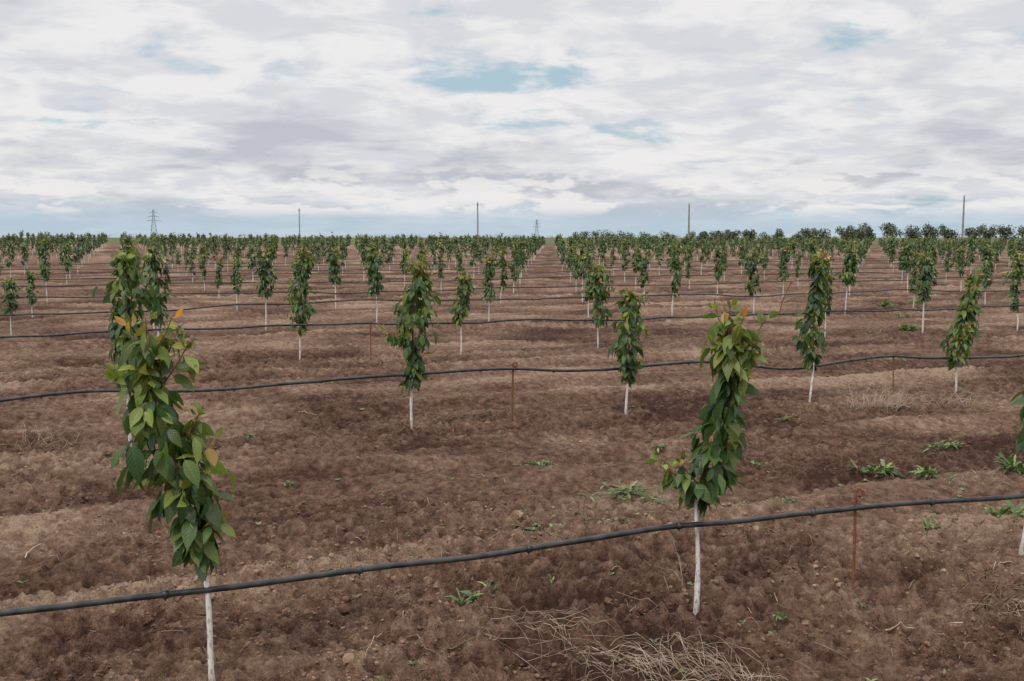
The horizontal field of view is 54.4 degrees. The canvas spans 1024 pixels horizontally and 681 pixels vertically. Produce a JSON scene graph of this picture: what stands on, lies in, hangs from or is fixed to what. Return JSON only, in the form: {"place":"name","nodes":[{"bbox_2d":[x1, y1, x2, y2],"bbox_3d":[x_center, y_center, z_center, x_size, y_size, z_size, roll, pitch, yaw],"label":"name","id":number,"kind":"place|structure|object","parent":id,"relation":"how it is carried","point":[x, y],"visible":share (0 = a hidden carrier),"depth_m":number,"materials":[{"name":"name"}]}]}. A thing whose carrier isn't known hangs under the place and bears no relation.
{"place":"outdoors","nodes":[
{"label":"outdoors","id":0,"kind":"place"},
{"bbox_2d":[0,237,1023,680],"bbox_3d":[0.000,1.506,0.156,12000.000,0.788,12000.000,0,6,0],"label":"ground","id":1,"kind":"structure","parent":0,"point":[92,557],"depth_m":6.87,"materials":[{"name":"soil"}]},
{"bbox_2d":[0,275,21,334],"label":"cherry tree","id":2,"kind":"object","parent":1,"relation":"on","point":[10,297],"visible":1,"depth_m":16.66,"materials":[{"name":"green plant"}]},
{"bbox_2d":[25,267,38,316],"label":"cherry tree","id":3,"kind":"object","parent":1,"relation":"on","point":[32,287],"visible":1,"depth_m":20.97,"materials":[{"name":"green plant"}]},
{"bbox_2d":[35,232,51,302],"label":"cherry tree","id":4,"kind":"object","parent":1,"relation":"on","point":[42,250],"visible":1,"depth_m":25.50,"materials":[{"name":"green plant"}]},
{"bbox_2d":[2,420,89,448],"bbox_3d":[-3.927,0.819,8.299,0.704,0.213,0.700,0,6,0],"label":"dry grass pile","id":5,"kind":"object","parent":1,"relation":"on","point":[39,436],"visible":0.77,"depth_m":8.29,"materials":[{"name":"plant"}]},
{"bbox_2d":[92,238,159,446],"bbox_3d":[-3.082,0.081,8.055,0.447,1.816,0.449,5,8,41],"label":"cherry tree","id":6,"kind":"object","parent":1,"relation":"on","point":[126,283],"visible":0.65,"depth_m":7.97,"materials":[{"name":"green plant"}]},
{"bbox_2d":[123,242,141,297],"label":"cherry tree","id":7,"kind":"object","parent":1,"relation":"on","point":[137,262],"visible":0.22,"depth_m":21.92,"materials":[{"name":"green plant"}]},
{"bbox_2d":[142,256,160,328],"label":"cherry tree","id":8,"kind":"object","parent":1,"relation":"on","point":[145,262],"visible":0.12,"depth_m":17.25,"materials":[{"name":"green plant"}]},
{"bbox_2d":[147,209,160,235],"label":"lattice pylon","id":9,"kind":"object","parent":1,"relation":"on","point":[152,216],"visible":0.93,"depth_m":957.33,"materials":[{"name":"metal"}]},
{"bbox_2d":[141,232,174,336],"bbox_3d":[-4.553,-0.489,12.844,0.419,1.821,0.364,-1,6,-8],"label":"cherry tree","id":10,"kind":"object","parent":1,"relation":"on","point":[152,267],"visible":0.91,"depth_m":12.79,"materials":[{"name":"green plant"}]},
{"bbox_2d":[103,306,236,680],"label":"cherry tree","id":11,"kind":"object","parent":1,"relation":"on","point":[151,420],"visible":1,"depth_m":3.62,"materials":[{"name":"green plant"}]},
{"bbox_2d":[197,241,207,289],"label":"cherry tree","id":12,"kind":"object","parent":1,"relation":"on","point":[202,248],"visible":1,"depth_m":31.39,"materials":[{"name":"green plant"}]},
{"bbox_2d":[213,256,225,298],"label":"cherry tree","id":13,"kind":"object","parent":1,"relation":"on","point":[219,280],"visible":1,"depth_m":27.02,"materials":[{"name":"green plant"}]},
{"bbox_2d":[230,256,244,309],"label":"cherry tree","id":14,"kind":"object","parent":1,"relation":"on","point":[236,275],"visible":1,"depth_m":22.83,"materials":[{"name":"green plant"}]},
{"bbox_2d":[253,244,277,330],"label":"cherry tree","id":15,"kind":"object","parent":1,"relation":"on","point":[265,274],"visible":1,"depth_m":17.82,"materials":[{"name":"green plant"}]},
{"bbox_2d":[264,243,275,288],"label":"cherry tree","id":16,"kind":"object","parent":1,"relation":"on","point":[269,249],"visible":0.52,"depth_m":32.33,"materials":[{"name":"green plant"}]},
{"bbox_2d":[291,256,300,288],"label":"cherry tree","id":17,"kind":"object","parent":1,"relation":"on","point":[295,271],"visible":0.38,"depth_m":27.88,"materials":[{"name":"green plant"}]},
{"bbox_2d":[283,237,316,359],"bbox_3d":[-2.953,-0.532,13.979,0.443,1.824,0.452,4,7,32],"label":"cherry tree","id":18,"kind":"object","parent":1,"relation":"on","point":[302,275],"visible":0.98,"depth_m":13.91,"materials":[{"name":"green plant"}]},
{"bbox_2d":[324,245,342,308],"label":"cherry tree","id":19,"kind":"object","parent":1,"relation":"on","point":[334,267],"visible":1,"depth_m":23.34,"materials":[{"name":"green plant"}]},
{"bbox_2d":[328,232,339,286],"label":"cherry tree","id":20,"kind":"object","parent":1,"relation":"on","point":[332,242],"visible":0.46,"depth_m":33.13,"materials":[{"name":"green plant"}]},
{"bbox_2d":[364,241,378,286],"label":"cherry tree","id":21,"kind":"object","parent":1,"relation":"on","point":[371,248],"visible":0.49,"depth_m":28.45,"materials":[{"name":"green plant"}]},
{"bbox_2d":[370,321,372,359],"bbox_3d":[-1.952,0.060,13.879,0.053,0.666,0.022,0,6,0],"label":"support stake","id":22,"kind":"object","parent":1,"relation":"on","point":[370,338],"visible":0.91,"depth_m":13.86,"materials":[{"name":"metal"}]},
{"bbox_2d":[0,304,1023,337],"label":"irrigation pipe","id":23,"kind":"object","parent":22,"relation":"attached to","point":[219,328],"visible":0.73,"depth_m":14.37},
{"bbox_2d":[363,248,384,325],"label":"cherry tree","id":24,"kind":"object","parent":1,"relation":"on","point":[373,280],"visible":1,"depth_m":18.77,"materials":[{"name":"green plant"}]},
{"bbox_2d":[399,248,409,286],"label":"cherry tree","id":25,"kind":"object","parent":1,"relation":"on","point":[404,254],"visible":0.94,"depth_m":33.73,"materials":[{"name":"green plant"}]},
{"bbox_2d":[378,249,440,429],"bbox_3d":[-0.865,0.028,8.752,0.554,1.670,0.423,3,6,24],"label":"cherry tree","id":26,"kind":"object","parent":1,"relation":"on","point":[413,347],"visible":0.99,"depth_m":8.70,"materials":[{"name":"green plant"}]},
{"bbox_2d":[416,250,428,299],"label":"cherry tree","id":27,"kind":"object","parent":1,"relation":"on","point":[419,257],"visible":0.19,"depth_m":24.02,"materials":[{"name":"green plant"}]},
{"bbox_2d":[433,235,445,293],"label":"cherry tree","id":28,"kind":"object","parent":1,"relation":"on","point":[440,257],"visible":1,"depth_m":29.46,"materials":[{"name":"green plant"}]},
{"bbox_2d":[455,245,463,276],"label":"cherry tree","id":29,"kind":"object","parent":1,"relation":"on","point":[459,257],"visible":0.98,"depth_m":34.64,"materials":[{"name":"green plant"}]},
{"bbox_2d":[449,268,474,353],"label":"cherry tree","id":30,"kind":"object","parent":1,"relation":"on","point":[461,307],"visible":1,"depth_m":14.28,"materials":[{"name":"green plant"}]},
{"bbox_2d":[445,578,500,604],"bbox_3d":[-0.176,1.202,4.713,0.379,0.117,0.209,-5,8,-42],"label":"weed plant","id":31,"kind":"object","parent":1,"relation":"on","point":[473,597],"visible":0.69,"depth_m":4.70,"materials":[{"name":"green plant"}]},
{"bbox_2d":[1,260,953,269],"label":"irrigation pipe","id":32,"kind":"object","parent":1,"relation":"on","point":[429,264],"visible":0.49,"depth_m":43.81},
{"bbox_2d":[477,201,478,243],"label":"utility pole","id":33,"kind":"object","parent":1,"relation":"on","point":[477,221],"visible":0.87,"depth_m":232.28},
{"bbox_2d":[481,252,497,320],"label":"cherry tree","id":34,"kind":"object","parent":1,"relation":"on","point":[489,276],"visible":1,"depth_m":19.49,"materials":[{"name":"green plant"}]},
{"bbox_2d":[1,313,1005,680],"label":"weed seedlings","id":35,"kind":"object","parent":1,"relation":"on","point":[529,529],"visible":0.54,"depth_m":5.84,"materials":[{"name":"green plant"}]},
{"bbox_2d":[495,246,512,303],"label":"cherry tree","id":36,"kind":"object","parent":1,"relation":"on","point":[502,263],"visible":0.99,"depth_m":24.80,"materials":[{"name":"green plant"}]},
{"bbox_2d":[1,258,1008,265],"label":"irrigation pipe","id":37,"kind":"object","parent":1,"relation":"on","point":[470,260],"visible":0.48,"depth_m":49.38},
{"bbox_2d":[2,265,1014,279],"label":"irrigation pipe","id":38,"kind":"object","parent":1,"relation":"on","point":[469,272],"visible":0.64,"depth_m":34.83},
{"bbox_2d":[0,277,1022,297],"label":"irrigation pipe","id":39,"kind":"object","parent":1,"relation":"on","point":[475,288],"visible":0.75,"depth_m":24.85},
{"bbox_2d":[0,230,1023,283],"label":"distant orchard trees","id":40,"kind":"object","parent":1,"relation":"on","point":[925,244],"visible":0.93,"depth_m":60.86,"materials":[{"name":"green plant"}]},
{"bbox_2d":[0,366,1023,680],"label":"soil clods","id":41,"kind":"object","parent":1,"relation":"on","point":[344,610],"visible":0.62,"depth_m":4.83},
{"bbox_2d":[0,322,1023,680],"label":"straw and twig litter","id":42,"kind":"object","parent":1,"relation":"on","point":[542,528],"visible":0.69,"depth_m":5.25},
{"bbox_2d":[0,289,1023,315],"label":"irrigation pipe","id":43,"kind":"object","parent":1,"relation":"on","point":[236,304],"visible":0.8,"depth_m":19.27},
{"bbox_2d":[0,262,1023,273],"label":"irrigation pipe","id":44,"kind":"object","parent":1,"relation":"on","point":[443,269],"visible":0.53,"depth_m":39.39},
{"bbox_2d":[1,269,1023,286],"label":"irrigation pipe","id":45,"kind":"object","parent":1,"relation":"on","point":[473,279],"visible":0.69,"depth_m":29.49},
{"bbox_2d":[511,362,517,421],"bbox_3d":[0.023,0.529,9.142,0.063,0.677,0.022,0,6,0],"label":"support stake","id":46,"kind":"object","parent":1,"relation":"on","point":[513,363],"visible":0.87,"depth_m":9.13,"materials":[{"name":"metal"}]},
{"bbox_2d":[0,354,1023,401],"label":"irrigation pipe","id":47,"kind":"object","parent":46,"relation":"attached to","point":[321,381],"visible":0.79,"depth_m":8.86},
{"bbox_2d":[509,242,522,293],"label":"cherry tree","id":48,"kind":"object","parent":1,"relation":"on","point":[515,264],"visible":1,"depth_m":30.21,"materials":[{"name":"green plant"}]},
{"bbox_2d":[511,234,527,284],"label":"cherry tree","id":49,"kind":"object","parent":1,"relation":"on","point":[518,243],"visible":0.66,"depth_m":35.19,"materials":[{"name":"green plant"}]},
{"bbox_2d":[520,460,557,465],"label":"weed plant","id":50,"kind":"object","parent":1,"relation":"on","point":[539,464],"visible":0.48,"depth_m":7.61,"materials":[{"name":"green plant"}]},
{"bbox_2d":[63,222,1023,244],"bbox_3d":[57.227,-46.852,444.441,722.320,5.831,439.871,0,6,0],"label":"distant tree line","id":51,"kind":"object","parent":1,"relation":"on","point":[931,232],"visible":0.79,"depth_m":232.56,"materials":[{"name":"green plant"}]},
{"bbox_2d":[566,244,576,282],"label":"cherry tree","id":52,"kind":"object","parent":1,"relation":"on","point":[570,264],"visible":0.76,"depth_m":36.07,"materials":[{"name":"green plant"}]},
{"bbox_2d":[571,250,579,279],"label":"cherry tree","id":53,"kind":"object","parent":1,"relation":"on","point":[574,254],"visible":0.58,"depth_m":31.09,"materials":[{"name":"green plant"}]},
{"bbox_2d":[573,239,591,301],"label":"cherry tree","id":54,"kind":"object","parent":1,"relation":"on","point":[579,264],"visible":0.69,"depth_m":25.73,"materials":[{"name":"green plant"}]},
{"bbox_2d":[580,250,594,317],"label":"cherry tree","id":55,"kind":"object","parent":1,"relation":"on","point":[586,259],"visible":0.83,"depth_m":20.39,"materials":[{"name":"green plant"}]},
{"bbox_2d":[588,258,615,347],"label":"cherry tree","id":56,"kind":"object","parent":1,"relation":"on","point":[598,277],"visible":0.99,"depth_m":15.04,"materials":[{"name":"green plant"}]},
{"bbox_2d":[404,592,817,680],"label":"dry grass pile","id":57,"kind":"object","parent":1,"relation":"on","point":[693,670],"visible":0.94,"depth_m":3.99,"materials":[{"name":"plant"}]},
{"bbox_2d":[575,487,646,502],"bbox_3d":[0.640,1.016,6.521,0.526,0.102,0.294,0,6,0],"label":"weed plant","id":58,"kind":"object","parent":1,"relation":"on","point":[622,490],"visible":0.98,"depth_m":6.52,"materials":[{"name":"green plant"}]},
{"bbox_2d":[596,477,650,496],"bbox_3d":[0.766,0.991,6.707,0.340,0.080,0.459,-3,6,-24],"label":"weed plant","id":59,"kind":"object","parent":1,"relation":"on","point":[631,485],"visible":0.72,"depth_m":6.75,"materials":[{"name":"green plant"}]},
{"bbox_2d":[620,237,630,282],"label":"cherry tree","id":60,"kind":"object","parent":1,"relation":"on","point":[626,262],"visible":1,"depth_m":37.10,"materials":[{"name":"green plant"}]},
{"bbox_2d":[608,288,650,414],"bbox_3d":[1.102,0.159,9.407,0.365,1.310,0.388,-2,6,-14],"label":"cherry tree","id":61,"kind":"object","parent":1,"relation":"on","point":[629,308],"visible":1,"depth_m":9.37,"materials":[{"name":"green plant"}]},
{"bbox_2d":[631,245,644,288],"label":"cherry tree","id":62,"kind":"object","parent":1,"relation":"on","point":[637,258],"visible":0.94,"depth_m":31.62,"materials":[{"name":"green plant"}]},
{"bbox_2d":[638,249,652,300],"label":"cherry tree","id":63,"kind":"object","parent":1,"relation":"on","point":[644,275],"visible":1,"depth_m":26.30,"materials":[{"name":"green plant"}]},
{"bbox_2d":[638,492,670,502],"bbox_3d":[0.915,1.032,6.488,0.203,0.056,0.294,-1,6,-10],"label":"weed plant","id":64,"kind":"object","parent":1,"relation":"on","point":[659,499],"visible":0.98,"depth_m":6.45,"materials":[{"name":"green plant"}]},
{"bbox_2d":[666,241,683,315],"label":"cherry tree","id":65,"kind":"object","parent":1,"relation":"on","point":[675,258],"visible":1,"depth_m":21.14,"materials":[{"name":"green plant"}]},
{"bbox_2d":[682,244,693,288],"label":"cherry tree","id":66,"kind":"object","parent":1,"relation":"on","point":[688,259],"visible":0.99,"depth_m":32.50,"materials":[{"name":"green plant"}]},
{"bbox_2d":[688,204,689,237],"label":"utility pole","id":67,"kind":"object","parent":1,"relation":"on","point":[688,220],"visible":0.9,"depth_m":236.18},
{"bbox_2d":[644,297,778,614],"bbox_3d":[0.883,0.565,4.463,0.580,1.533,0.276,0,6,0],"label":"cherry tree","id":68,"kind":"object","parent":1,"relation":"on","point":[731,359],"visible":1,"depth_m":4.41,"materials":[{"name":"green plant"}]},
{"bbox_2d":[712,241,726,298],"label":"cherry tree","id":69,"kind":"object","parent":1,"relation":"on","point":[718,270],"visible":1,"depth_m":27.19,"materials":[{"name":"green plant"}]},
{"bbox_2d":[721,247,727,280],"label":"cherry tree","id":70,"kind":"object","parent":1,"relation":"on","point":[725,259],"visible":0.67,"depth_m":38.37,"materials":[{"name":"green plant"}]},
{"bbox_2d":[743,253,751,280],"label":"cherry tree","id":71,"kind":"object","parent":1,"relation":"on","point":[746,263],"visible":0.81,"depth_m":33.23,"materials":[{"name":"green plant"}]},
{"bbox_2d":[745,244,764,313],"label":"cherry tree","id":72,"kind":"object","parent":1,"relation":"on","point":[751,278],"visible":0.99,"depth_m":21.96,"materials":[{"name":"green plant"}]},
{"bbox_2d":[761,252,767,279],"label":"cherry tree","id":73,"kind":"object","parent":1,"relation":"on","point":[765,264],"visible":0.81,"depth_m":39.35,"materials":[{"name":"green plant"}]},
{"bbox_2d":[765,495,798,503],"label":"weed plant","id":74,"kind":"object","parent":1,"relation":"on","point":[790,500],"visible":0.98,"depth_m":6.22,"materials":[{"name":"green plant"}]},
{"bbox_2d":[777,243,791,296],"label":"cherry tree","id":75,"kind":"object","parent":1,"relation":"on","point":[784,262],"visible":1,"depth_m":27.77,"materials":[{"name":"green plant"}]},
{"bbox_2d":[792,251,801,286],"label":"cherry tree","id":76,"kind":"object","parent":1,"relation":"on","point":[798,260],"visible":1,"depth_m":34.03,"materials":[{"name":"green plant"}]},
{"bbox_2d":[792,244,831,401],"bbox_3d":[3.054,-0.140,10.152,0.360,1.690,0.408,4,7,35],"label":"cherry tree","id":77,"kind":"object","parent":1,"relation":"on","point":[815,308],"visible":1,"depth_m":10.10,"materials":[{"name":"green plant"}]},
{"bbox_2d":[820,253,839,337],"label":"cherry tree","id":78,"kind":"object","parent":1,"relation":"on","point":[828,297],"visible":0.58,"depth_m":16.64,"materials":[{"name":"green plant"}]},
{"bbox_2d":[835,241,862,313],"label":"cherry tree","id":79,"kind":"object","parent":1,"relation":"on","point":[849,278],"visible":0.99,"depth_m":22.49,"materials":[{"name":"green plant"}]},
{"bbox_2d":[846,234,859,294],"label":"cherry tree","id":80,"kind":"object","parent":1,"relation":"on","point":[852,245],"visible":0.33,"depth_m":28.73,"materials":[{"name":"green plant"}]},
{"bbox_2d":[852,488,864,583],"bbox_3d":[1.668,1.006,4.808,0.050,0.605,0.019,0,6,0],"label":"support stake","id":81,"kind":"object","parent":1,"relation":"on","point":[854,530],"visible":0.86,"depth_m":4.80,"materials":[{"name":"metal"}]},
{"bbox_2d":[0,494,1023,616],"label":"irrigation pipe","id":82,"kind":"object","parent":81,"relation":"attached to","point":[358,570],"visible":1,"depth_m":4.05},
{"bbox_2d":[847,459,905,477],"bbox_3d":[2.643,0.937,7.258,0.336,0.110,0.320,-3,7,-26],"label":"weed plant","id":83,"kind":"object","parent":1,"relation":"on","point":[884,468],"visible":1,"depth_m":7.24,"materials":[{"name":"green plant"}]},
{"bbox_2d":[877,299,900,307],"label":"weed plant","id":84,"kind":"object","parent":1,"relation":"on","point":[885,304],"visible":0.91,"depth_m":23.98,"materials":[{"name":"green plant"}]},
{"bbox_2d":[892,354,896,394],"bbox_3d":[4.108,0.434,10.700,0.048,0.594,0.017,0,6,0],"label":"support stake","id":85,"kind":"object","parent":1,"relation":"on","point":[893,373],"visible":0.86,"depth_m":10.69,"materials":[{"name":"metal"}]},
{"bbox_2d":[895,249,906,283],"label":"cherry tree","id":86,"kind":"object","parent":1,"relation":"on","point":[900,264],"visible":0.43,"depth_m":35.41,"materials":[{"name":"green plant"}]},
{"bbox_2d":[898,238,913,294],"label":"cherry tree","id":87,"kind":"object","parent":1,"relation":"on","point":[903,257],"visible":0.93,"depth_m":29.46,"materials":[{"name":"green plant"}]},
{"bbox_2d":[895,322,925,330],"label":"weed plant","id":88,"kind":"object","parent":1,"relation":"on","point":[906,327],"visible":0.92,"depth_m":18.41,"materials":[{"name":"green plant"}]},
{"bbox_2d":[837,384,989,415],"bbox_3d":[4.027,0.562,9.995,1.514,0.269,0.914,0,6,0],"label":"dry grass pile","id":89,"kind":"object","parent":1,"relation":"on","point":[887,403],"visible":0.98,"depth_m":9.87,"materials":[{"name":"plant"}]},
{"bbox_2d":[908,251,919,307],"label":"cherry tree","id":90,"kind":"object","parent":1,"relation":"on","point":[913,273],"visible":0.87,"depth_m":23.37,"materials":[{"name":"green plant"}]},
{"bbox_2d":[906,298,928,305],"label":"weed plant","id":91,"kind":"object","parent":1,"relation":"on","point":[916,301],"visible":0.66,"depth_m":24.68,"materials":[{"name":"green plant"}]},
{"bbox_2d":[910,251,939,332],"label":"cherry tree","id":92,"kind":"object","parent":1,"relation":"on","point":[924,282],"visible":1,"depth_m":17.31,"materials":[{"name":"green plant"}]},
{"bbox_2d":[917,517,941,529],"bbox_3d":[2.488,1.099,5.885,0.309,0.090,0.272,0,6,0],"label":"weed plant","id":93,"kind":"object","parent":1,"relation":"on","point":[928,524],"visible":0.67,"depth_m":5.87,"materials":[{"name":"green plant"}]},
{"bbox_2d":[910,465,954,483],"bbox_3d":[2.864,0.891,6.739,0.338,0.095,0.244,6,8,44],"label":"weed plant","id":94,"kind":"object","parent":1,"relation":"on","point":[921,471],"visible":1,"depth_m":6.75,"materials":[{"name":"green plant"}]},
{"bbox_2d":[922,437,963,452],"bbox_3d":[3.470,0.846,8.023,0.366,0.106,0.272,0,6,0],"label":"weed plant","id":95,"kind":"object","parent":1,"relation":"on","point":[947,445],"visible":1,"depth_m":8.01,"materials":[{"name":"green plant"}]},
{"bbox_2d":[943,238,955,281],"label":"cherry tree","id":96,"kind":"object","parent":1,"relation":"on","point":[949,249],"visible":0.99,"depth_m":36.44,"materials":[{"name":"green plant"}]},
{"bbox_2d":[933,266,984,391],"bbox_3d":[4.929,-0.075,10.952,0.447,1.485,0.419,-2,6,-22],"label":"cherry tree","id":97,"kind":"object","parent":1,"relation":"on","point":[969,307],"visible":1,"depth_m":10.88,"materials":[{"name":"green plant"}]},
{"bbox_2d":[953,244,966,280],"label":"cherry tree","id":98,"kind":"object","parent":1,"relation":"on","point":[960,260],"visible":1,"depth_m":30.26,"materials":[{"name":"green plant"}]},
{"bbox_2d":[961,195,964,237],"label":"utility pole","id":99,"kind":"object","parent":1,"relation":"on","point":[962,235],"visible":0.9,"depth_m":208.38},
{"bbox_2d":[937,565,1023,635],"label":"twig pile","id":100,"kind":"object","parent":1,"relation":"on","point":[1021,600],"visible":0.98,"depth_m":4.64,"materials":[{"name":"plant"}]},
{"bbox_2d":[980,240,995,304],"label":"cherry tree","id":101,"kind":"object","parent":1,"relation":"on","point":[987,254],"visible":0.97,"depth_m":24.27,"materials":[{"name":"green plant"}]},
{"bbox_2d":[984,500,1023,518],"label":"weed plant","id":102,"kind":"object","parent":1,"relation":"on","point":[1011,508],"visible":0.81,"depth_m":6.04,"materials":[{"name":"green plant"}]},
{"bbox_2d":[994,452,1023,473],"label":"weed plant","id":103,"kind":"object","parent":1,"relation":"on","point":[1014,466],"visible":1,"depth_m":6.99,"materials":[{"name":"green plant"}]},
{"bbox_2d":[1000,250,1023,330],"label":"cherry tree","id":104,"kind":"object","parent":1,"relation":"on","point":[1015,292],"visible":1,"depth_m":18.19,"materials":[{"name":"green plant"}]},
{"bbox_2d":[1010,249,1020,279],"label":"cherry tree","id":105,"kind":"object","parent":1,"relation":"on","point":[1015,256],"visible":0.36,"depth_m":30.97,"materials":[{"name":"green plant"}]},
{"bbox_2d":[1010,384,1023,554],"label":"cherry tree","id":106,"kind":"object","parent":1,"relation":"on","point":[1019,442],"visible":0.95,"depth_m":5.21,"materials":[{"name":"green plant"}]},
{"bbox_2d":[0,0,1023,237],"label":"sky","id":107,"kind":"structure","parent":0,"point":[234,118],"materials":[{"name":"white"}]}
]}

